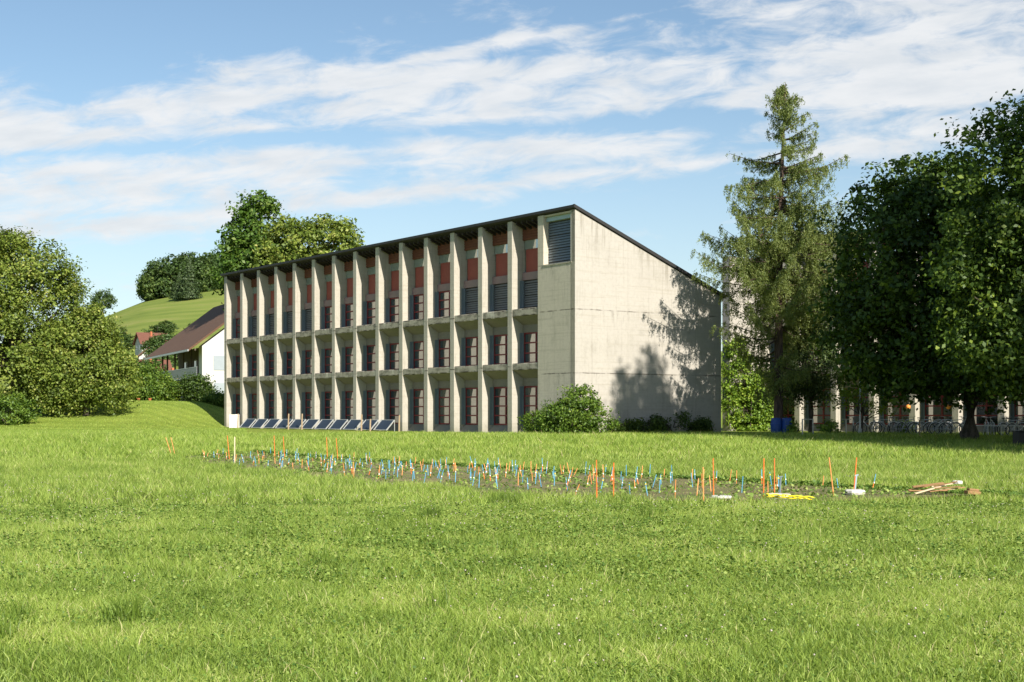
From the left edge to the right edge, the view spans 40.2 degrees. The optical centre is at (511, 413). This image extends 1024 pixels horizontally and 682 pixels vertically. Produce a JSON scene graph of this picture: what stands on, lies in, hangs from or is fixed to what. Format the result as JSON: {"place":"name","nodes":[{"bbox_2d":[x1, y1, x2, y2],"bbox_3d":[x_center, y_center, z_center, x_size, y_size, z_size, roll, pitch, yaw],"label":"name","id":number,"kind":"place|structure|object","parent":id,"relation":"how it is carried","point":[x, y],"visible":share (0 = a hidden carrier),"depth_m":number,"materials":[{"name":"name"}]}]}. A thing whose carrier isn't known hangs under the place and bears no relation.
{"place":"outdoors","nodes":[
{"label":"outdoors","id":0,"kind":"place"},
{"bbox_2d":[0,289,1023,681],"bbox_3d":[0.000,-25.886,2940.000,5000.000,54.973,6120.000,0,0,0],"label":"meadow","id":1,"kind":"structure","parent":0,"point":[146,315],"depth_m":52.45,"materials":[{"name":"green plant"}]},
{"bbox_2d":[0,392,41,425],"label":"laurel bush","id":2,"kind":"object","parent":1,"relation":"on","point":[9,403],"visible":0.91,"depth_m":102.72,"materials":[{"name":"green plant"}]},
{"bbox_2d":[0,224,122,410],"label":"lime tree","id":3,"kind":"object","parent":1,"relation":"on","point":[17,300],"visible":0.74,"depth_m":106.78,"materials":[{"name":"green plant"}]},
{"bbox_2d":[13,300,144,417],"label":"leafy tree","id":4,"kind":"object","parent":1,"relation":"on","point":[90,389],"visible":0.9,"depth_m":106.61,"materials":[{"name":"green plant"}]},
{"bbox_2d":[88,288,117,312],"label":"lone tree","id":5,"kind":"object","parent":1,"relation":"on","point":[107,297],"visible":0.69,"depth_m":596.24,"materials":[{"name":"green plant"}]},
{"bbox_2d":[120,334,134,349],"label":"village tree","id":6,"kind":"object","parent":1,"relation":"on","point":[128,340],"visible":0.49,"depth_m":318.86,"materials":[{"name":"green plant"}]},
{"bbox_2d":[111,345,144,400],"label":"garden shrub","id":7,"kind":"object","parent":1,"relation":"on","point":[127,354],"visible":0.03,"depth_m":126.89,"materials":[{"name":"green plant"}]},
{"bbox_2d":[115,365,166,400],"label":"garden shrub","id":8,"kind":"object","parent":1,"relation":"on","point":[147,392],"visible":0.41,"depth_m":127.50,"materials":[{"name":"green plant"}]},
{"bbox_2d":[132,332,165,354],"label":"village house","id":9,"kind":"structure","parent":1,"relation":"on","point":[140,337],"depth_m":300.01,"materials":[{"name":"red tile"}]},
{"bbox_2d":[136,357,168,381],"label":"village tree","id":10,"kind":"object","parent":1,"relation":"on","point":[155,361],"visible":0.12,"depth_m":184.69,"materials":[{"name":"green plant"}]},
{"bbox_2d":[137,360,178,400],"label":"garden shrub","id":11,"kind":"object","parent":1,"relation":"on","point":[167,380],"visible":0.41,"depth_m":129.55,"materials":[{"name":"green plant"}]},
{"bbox_2d":[141,322,174,334],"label":"village tree","id":12,"kind":"object","parent":1,"relation":"on","point":[159,328],"visible":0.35,"depth_m":319.77,"materials":[{"name":"green plant"}]},
{"bbox_2d":[141,331,177,366],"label":"village tree","id":13,"kind":"object","parent":1,"relation":"on","point":[160,341],"visible":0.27,"depth_m":260.54,"materials":[{"name":"green plant"}]},
{"bbox_2d":[143,344,177,367],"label":"village tree","id":14,"kind":"object","parent":1,"relation":"on","point":[150,352],"visible":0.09,"depth_m":234.10,"materials":[{"name":"green plant"}]},
{"bbox_2d":[155,320,178,332],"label":"village tree","id":15,"kind":"object","parent":1,"relation":"on","point":[172,325],"visible":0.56,"depth_m":349.50,"materials":[{"name":"green plant"}]},
{"bbox_2d":[159,378,182,400],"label":"garden shrub","id":16,"kind":"object","parent":1,"relation":"on","point":[177,398],"visible":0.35,"depth_m":130.34,"materials":[{"name":"green plant"}]},
{"bbox_2d":[168,272,181,299],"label":"spruce tree","id":17,"kind":"object","parent":1,"relation":"on","point":[177,281],"visible":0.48,"depth_m":478.58,"materials":[{"name":"green plant"}]},
{"bbox_2d":[135,251,222,301],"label":"hillside wood","id":18,"kind":"object","parent":1,"relation":"on","point":[156,279],"visible":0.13,"depth_m":526.65,"materials":[{"name":"green plant"}]},
{"bbox_2d":[144,304,223,400],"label":"farmhouse","id":19,"kind":"object","parent":1,"relation":"on","point":[205,358],"visible":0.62,"depth_m":145.87,"materials":[{"name":"brown tile"}]},
{"bbox_2d":[173,258,202,299],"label":"spruce tree","id":20,"kind":"object","parent":1,"relation":"on","point":[189,289],"visible":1,"depth_m":468.46,"materials":[{"name":"green plant"}]},
{"bbox_2d":[173,371,221,401],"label":"garden shrub","id":21,"kind":"object","parent":1,"relation":"on","point":[193,388],"visible":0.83,"depth_m":130.25,"materials":[{"name":"green plant"}]},
{"bbox_2d":[198,390,223,407],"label":"garden shrub","id":22,"kind":"object","parent":1,"relation":"on","point":[216,398],"visible":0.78,"depth_m":127.22,"materials":[{"name":"green plant"}]},
{"bbox_2d":[229,414,237,427],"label":"meter cabinet","id":23,"kind":"object","parent":1,"relation":"on","point":[232,420],"visible":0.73,"depth_m":111.69,"materials":[{"name":"white paint"}]},
{"bbox_2d":[239,419,255,427],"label":"solar panel","id":24,"kind":"object","parent":1,"relation":"on","point":[247,423],"visible":0.9,"depth_m":108.75,"materials":[{"name":"glass"}]},
{"bbox_2d":[207,190,304,309],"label":"chestnut tree","id":25,"kind":"object","parent":1,"relation":"on","point":[235,251],"visible":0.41,"depth_m":148.30,"materials":[{"name":"green plant"}]},
{"bbox_2d":[251,419,267,427],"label":"solar panel","id":26,"kind":"object","parent":1,"relation":"on","point":[259,423],"visible":0.9,"depth_m":107.06,"materials":[{"name":"glass"}]},
{"bbox_2d":[263,419,280,427],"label":"solar panel","id":27,"kind":"object","parent":1,"relation":"on","point":[271,423],"visible":0.9,"depth_m":105.34,"materials":[{"name":"glass"}]},
{"bbox_2d":[275,419,292,428],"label":"solar panel","id":28,"kind":"object","parent":1,"relation":"on","point":[282,423],"visible":0.89,"depth_m":103.67,"materials":[{"name":"glass"}]},
{"bbox_2d":[289,419,305,429],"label":"solar panel","id":29,"kind":"object","parent":1,"relation":"on","point":[295,424],"visible":0.89,"depth_m":101.99,"materials":[{"name":"glass"}]},
{"bbox_2d":[248,211,365,267],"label":"walnut tree","id":30,"kind":"object","parent":1,"relation":"on","point":[345,235],"visible":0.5,"depth_m":145.86,"materials":[{"name":"green plant"}]},
{"bbox_2d":[303,419,319,429],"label":"solar panel","id":31,"kind":"object","parent":1,"relation":"on","point":[309,424],"visible":0.9,"depth_m":100.20,"materials":[{"name":"glass"}]},
{"bbox_2d":[314,419,333,429],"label":"solar panel","id":32,"kind":"object","parent":1,"relation":"on","point":[322,424],"visible":0.9,"depth_m":98.54,"materials":[{"name":"glass"}]},
{"bbox_2d":[328,419,347,429],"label":"solar panel","id":33,"kind":"object","parent":1,"relation":"on","point":[338,424],"visible":0.9,"depth_m":96.85,"materials":[{"name":"glass"}]},
{"bbox_2d":[343,419,362,430],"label":"solar panel","id":34,"kind":"object","parent":1,"relation":"on","point":[352,424],"visible":0.88,"depth_m":95.15,"materials":[{"name":"glass"}]},
{"bbox_2d":[357,419,378,430],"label":"solar panel","id":35,"kind":"object","parent":1,"relation":"on","point":[365,424],"visible":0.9,"depth_m":93.46,"materials":[{"name":"glass"}]},
{"bbox_2d":[373,420,394,430],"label":"solar panel","id":36,"kind":"object","parent":1,"relation":"on","point":[383,425],"visible":0.9,"depth_m":91.66,"materials":[{"name":"glass"}]},
{"bbox_2d":[220,204,725,432],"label":"office building","id":37,"kind":"structure","parent":1,"relation":"on","point":[498,325],"depth_m":86.00,"materials":[{"name":"concrete"}]},
{"bbox_2d":[236,394,239,421],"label":"window","id":38,"kind":"structure","parent":37,"relation":"in","point":[237,395],"depth_m":114.76,"materials":[{"name":"black glass"}]},
{"bbox_2d":[252,394,256,421],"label":"window","id":39,"kind":"structure","parent":37,"relation":"in","point":[254,396],"depth_m":112.30,"materials":[{"name":"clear glass"}]},
{"bbox_2d":[252,354,256,376],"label":"window","id":40,"kind":"structure","parent":37,"relation":"in","point":[254,357],"depth_m":112.30,"materials":[{"name":"black glass"}]},
{"bbox_2d":[269,393,273,418],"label":"window","id":41,"kind":"structure","parent":37,"relation":"in","point":[271,395],"depth_m":109.78,"materials":[{"name":"black glass"}]},
{"bbox_2d":[269,353,273,375],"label":"window","id":42,"kind":"structure","parent":37,"relation":"in","point":[271,355],"depth_m":109.78,"materials":[{"name":"black glass"}]},
{"bbox_2d":[287,393,292,422],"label":"window","id":43,"kind":"structure","parent":37,"relation":"in","point":[289,395],"depth_m":107.08,"materials":[{"name":"black glass"}]},
{"bbox_2d":[287,351,292,374],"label":"window","id":44,"kind":"structure","parent":37,"relation":"in","point":[289,354],"depth_m":107.08,"materials":[{"name":"black glass"}]},
{"bbox_2d":[305,392,311,420],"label":"window","id":45,"kind":"structure","parent":37,"relation":"in","point":[308,395],"depth_m":104.65,"materials":[{"name":"black glass"}]},
{"bbox_2d":[305,350,311,373],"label":"window","id":46,"kind":"structure","parent":37,"relation":"in","point":[308,353],"depth_m":104.65,"materials":[{"name":"black glass"}]},
{"bbox_2d":[325,392,331,418],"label":"window","id":47,"kind":"structure","parent":37,"relation":"in","point":[328,395],"depth_m":102.10,"materials":[{"name":"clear glass"}]},
{"bbox_2d":[325,348,331,372],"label":"window","id":48,"kind":"structure","parent":37,"relation":"in","point":[328,352],"depth_m":102.10,"materials":[{"name":"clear glass"}]},
{"bbox_2d":[325,306,331,328],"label":"window","id":49,"kind":"structure","parent":37,"relation":"in","point":[328,310],"depth_m":102.10,"materials":[{"name":"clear glass"}]},
{"bbox_2d":[345,391,352,422],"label":"window","id":50,"kind":"structure","parent":37,"relation":"in","point":[348,394],"depth_m":99.51,"materials":[{"name":"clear glass"}]},
{"bbox_2d":[345,347,352,371],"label":"window","id":51,"kind":"structure","parent":37,"relation":"in","point":[348,350],"depth_m":99.51,"materials":[{"name":"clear glass"}]},
{"bbox_2d":[345,303,352,326],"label":"window","id":52,"kind":"structure","parent":37,"relation":"in","point":[348,307],"depth_m":99.51,"materials":[{"name":"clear glass"}]},
{"bbox_2d":[367,390,374,419],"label":"window","id":53,"kind":"structure","parent":37,"relation":"in","point":[370,394],"depth_m":96.97,"materials":[{"name":"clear glass"}]},
{"bbox_2d":[367,345,374,370],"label":"window","id":54,"kind":"structure","parent":37,"relation":"in","point":[370,348],"depth_m":96.97,"materials":[{"name":"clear glass"}]},
{"bbox_2d":[367,300,374,324],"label":"window","id":55,"kind":"structure","parent":37,"relation":"in","point":[370,304],"depth_m":96.97,"materials":[{"name":"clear glass"}]},
{"bbox_2d":[390,390,398,423],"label":"window","id":56,"kind":"structure","parent":37,"relation":"in","point":[394,394],"depth_m":94.45,"materials":[{"name":"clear glass"}]},
{"bbox_2d":[390,343,398,369],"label":"window","id":57,"kind":"structure","parent":37,"relation":"in","point":[394,347],"depth_m":94.45,"materials":[{"name":"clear glass"}]},
{"bbox_2d":[390,297,398,321],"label":"window","id":58,"kind":"structure","parent":37,"relation":"in","point":[394,302],"depth_m":94.45,"materials":[{"name":"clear glass"}]},
{"bbox_2d":[414,389,423,423],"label":"window","id":59,"kind":"structure","parent":37,"relation":"in","point":[418,393],"depth_m":91.83,"materials":[{"name":"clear glass"}]},
{"bbox_2d":[414,341,423,367],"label":"window","id":60,"kind":"structure","parent":37,"relation":"in","point":[418,345],"depth_m":91.83,"materials":[{"name":"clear glass"}]},
{"bbox_2d":[414,294,423,319],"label":"window","id":61,"kind":"structure","parent":37,"relation":"in","point":[418,299],"depth_m":91.83,"materials":[{"name":"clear glass"}]},
{"bbox_2d":[439,388,449,423],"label":"window","id":62,"kind":"structure","parent":37,"relation":"in","point":[444,394],"depth_m":89.36,"materials":[{"name":"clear glass"}]},
{"bbox_2d":[439,339,449,366],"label":"window","id":63,"kind":"structure","parent":37,"relation":"in","point":[444,344],"depth_m":89.36,"materials":[{"name":"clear glass"}]},
{"bbox_2d":[439,290,449,316],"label":"window","id":64,"kind":"structure","parent":37,"relation":"in","point":[444,296],"depth_m":89.36,"materials":[{"name":"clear glass"}]},
{"bbox_2d":[465,388,477,424],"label":"window","id":65,"kind":"structure","parent":37,"relation":"in","point":[471,393],"depth_m":86.76,"materials":[{"name":"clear glass"}]},
{"bbox_2d":[466,337,477,365],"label":"window","id":66,"kind":"structure","parent":37,"relation":"in","point":[471,342],"depth_m":86.76,"materials":[{"name":"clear glass"}]},
{"bbox_2d":[494,387,507,424],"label":"window","id":67,"kind":"structure","parent":37,"relation":"in","point":[500,393],"depth_m":84.21,"materials":[{"name":"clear glass"}]},
{"bbox_2d":[494,334,507,363],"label":"window","id":68,"kind":"structure","parent":37,"relation":"in","point":[500,341],"depth_m":84.21,"materials":[{"name":"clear glass"}]},
{"bbox_2d":[524,386,537,420],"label":"window","id":69,"kind":"structure","parent":37,"relation":"in","point":[530,392],"depth_m":81.72,"materials":[{"name":"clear glass"}]},
{"bbox_2d":[524,332,537,362],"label":"window","id":70,"kind":"structure","parent":37,"relation":"in","point":[531,338],"depth_m":81.72,"materials":[{"name":"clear glass"}]},
{"bbox_2d":[0,473,1023,681],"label":"clover","id":71,"kind":"object","parent":1,"relation":"on","point":[632,573],"depth_m":15.31,"materials":[{"name":"green plant"}]},
{"bbox_2d":[517,408,552,432],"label":"side bush","id":72,"kind":"object","parent":1,"relation":"on","point":[528,423],"visible":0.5,"depth_m":77.83,"materials":[{"name":"green plant"}]},
{"bbox_2d":[534,383,619,434],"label":"corner bush","id":73,"kind":"object","parent":1,"relation":"on","point":[566,411],"visible":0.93,"depth_m":75.22,"materials":[{"name":"green plant"}]},
{"bbox_2d":[186,452,970,500],"bbox_3d":[-3.330,1.534,38.284,7.506,0.109,32.400,0,0,-35],"label":"soil plot","id":74,"kind":"object","parent":1,"relation":"on","point":[718,488],"visible":0.45,"depth_m":32.11,"materials":[{"name":"brown soil"}]},
{"bbox_2d":[186,449,1023,499],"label":"plot weeds","id":75,"kind":"object","parent":74,"relation":"on","point":[724,478],"visible":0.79,"depth_m":33.44,"materials":[{"name":"green plant"}]},
{"bbox_2d":[845,489,864,494],"bbox_3d":[6.666,1.525,27.235,0.384,0.098,0.426,0,0,0],"label":"stone slab","id":76,"kind":"object","parent":74,"relation":"on","point":[855,491],"depth_m":27.07,"materials":[{"name":"white stone"}]},
{"bbox_2d":[609,417,642,433],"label":"bush","id":77,"kind":"object","parent":1,"relation":"on","point":[627,426],"visible":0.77,"depth_m":77.70,"materials":[{"name":"green plant"}]},
{"bbox_2d":[631,415,667,432],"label":"bush","id":78,"kind":"object","parent":1,"relation":"on","point":[656,424],"visible":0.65,"depth_m":78.60,"materials":[{"name":"green plant"}]},
{"bbox_2d":[645,411,691,431],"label":"bush","id":79,"kind":"object","parent":1,"relation":"on","point":[685,417],"visible":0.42,"depth_m":79.80,"materials":[{"name":"green plant"}]},
{"bbox_2d":[685,415,715,432],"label":"bush","id":80,"kind":"object","parent":1,"relation":"on","point":[703,424],"visible":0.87,"depth_m":80.87,"materials":[{"name":"green plant"}]},
{"bbox_2d":[770,418,781,432],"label":"blue barrel","id":81,"kind":"object","parent":1,"relation":"on","point":[775,424],"visible":0.85,"depth_m":76.75,"materials":[{"name":"plastic"}]},
{"bbox_2d":[688,82,868,419],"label":"larch tree","id":82,"kind":"object","parent":1,"relation":"on","point":[757,274],"visible":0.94,"depth_m":77.26,"materials":[{"name":"green plant"}]},
{"bbox_2d":[781,418,791,433],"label":"blue barrel","id":83,"kind":"object","parent":1,"relation":"on","point":[785,421],"visible":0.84,"depth_m":76.74,"materials":[{"name":"plastic"}]},
{"bbox_2d":[766,493,813,499],"bbox_3d":[4.876,1.462,24.593,0.794,0.122,0.420,0,0,0],"label":"yellow rope","id":84,"kind":"object","parent":1,"relation":"on","point":[784,495],"visible":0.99,"depth_m":24.57,"materials":[{"name":"yellow fabric"}]},
{"bbox_2d":[783,420,801,432],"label":"shrub","id":85,"kind":"object","parent":1,"relation":"on","point":[792,428],"visible":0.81,"depth_m":76.65,"materials":[{"name":"green plant"}]},
{"bbox_2d":[763,296,847,432],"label":"yew tree","id":86,"kind":"object","parent":1,"relation":"on","point":[812,391],"visible":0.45,"depth_m":80.40,"materials":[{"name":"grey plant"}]},
{"bbox_2d":[815,418,842,433],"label":"shrub","id":87,"kind":"object","parent":1,"relation":"on","point":[830,426],"visible":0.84,"depth_m":75.80,"materials":[{"name":"green plant"}]},
{"bbox_2d":[823,384,896,431],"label":"young maple","id":88,"kind":"object","parent":1,"relation":"on","point":[853,397],"visible":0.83,"depth_m":75.90,"materials":[{"name":"green plant"}]},
{"bbox_2d":[722,223,1023,432],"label":"wing","id":89,"kind":"structure","parent":1,"relation":"on","point":[933,410],"depth_m":89.27,"materials":[{"name":"beige concrete"}]},
{"bbox_2d":[721,337,773,430],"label":"ivy column","id":90,"kind":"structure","parent":89,"relation":"attached to","point":[760,416],"depth_m":92.74,"materials":[{"name":"green plant"}]},
{"bbox_2d":[783,390,794,422],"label":"window","id":91,"kind":"structure","parent":89,"relation":"in","point":[789,414],"depth_m":93.55,"materials":[{"name":"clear glass"}]},
{"bbox_2d":[813,389,830,423],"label":"window","id":92,"kind":"structure","parent":89,"relation":"in","point":[821,414],"depth_m":91.27,"materials":[{"name":"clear glass"}]},
{"bbox_2d":[846,388,868,424],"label":"window","id":93,"kind":"structure","parent":89,"relation":"in","point":[851,413],"depth_m":89.03,"materials":[{"name":"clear glass"}]},
{"bbox_2d":[884,391,908,424],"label":"window","id":94,"kind":"structure","parent":89,"relation":"in","point":[899,412],"depth_m":86.31,"materials":[{"name":"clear glass"}]},
{"bbox_2d":[925,395,951,424],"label":"window","id":95,"kind":"structure","parent":89,"relation":"in","point":[931,410],"depth_m":83.90,"materials":[{"name":"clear glass"}]},
{"bbox_2d":[974,395,997,424],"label":"window","id":96,"kind":"structure","parent":89,"relation":"in","point":[980,409],"depth_m":81.22,"materials":[{"name":"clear glass"}]},
{"bbox_2d":[1015,395,1023,425],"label":"window","id":97,"kind":"structure","parent":89,"relation":"in","point":[1019,410],"depth_m":79.32,"materials":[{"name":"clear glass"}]},
{"bbox_2d":[870,416,900,431],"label":"bicycle","id":98,"kind":"object","parent":1,"relation":"on","point":[878,422],"visible":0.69,"depth_m":77.81,"materials":[{"name":"metal"}]},
{"bbox_2d":[887,416,916,433],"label":"bicycle","id":99,"kind":"object","parent":1,"relation":"on","point":[895,423],"visible":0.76,"depth_m":76.79,"materials":[{"name":"metal"}]},
{"bbox_2d":[897,417,921,432],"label":"bicycle","id":100,"kind":"object","parent":1,"relation":"on","point":[904,423],"visible":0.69,"depth_m":76.75,"materials":[{"name":"metal"}]},
{"bbox_2d":[800,147,1023,439],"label":"dark maple","id":101,"kind":"object","parent":1,"relation":"on","point":[904,365],"visible":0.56,"depth_m":64.35,"materials":[{"name":"green plant"}]},
{"bbox_2d":[908,416,938,433],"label":"bicycle","id":102,"kind":"object","parent":1,"relation":"on","point":[916,423],"visible":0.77,"depth_m":75.79,"materials":[{"name":"metal"}]},
{"bbox_2d":[929,416,959,433],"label":"bicycle","id":103,"kind":"object","parent":1,"relation":"on","point":[932,423],"visible":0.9,"depth_m":75.01,"materials":[{"name":"metal"}]},
{"bbox_2d":[939,416,962,433],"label":"bicycle","id":104,"kind":"object","parent":1,"relation":"on","point":[950,425],"visible":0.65,"depth_m":74.81,"materials":[{"name":"metal"}]},
{"bbox_2d":[920,88,1023,407],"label":"dark maple","id":105,"kind":"object","parent":1,"relation":"on","point":[971,344],"visible":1,"depth_m":56.08,"materials":[{"name":"green plant"}]},
{"bbox_2d":[997,416,1023,435],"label":"bicycle","id":106,"kind":"object","parent":1,"relation":"on","point":[1019,423],"visible":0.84,"depth_m":72.32,"materials":[{"name":"metal"}]},
{"bbox_2d":[0,0,1023,350],"label":"sky","id":107,"kind":"structure","parent":0,"point":[128,128],"materials":[{"name":"blue"}]},
{"bbox_2d":[1012,431,1023,444],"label":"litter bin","id":108,"kind":"object","parent":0,"point":[1018,437],"visible":0.85,"depth_m":59.74,"materials":[{"name":"grey metal"}]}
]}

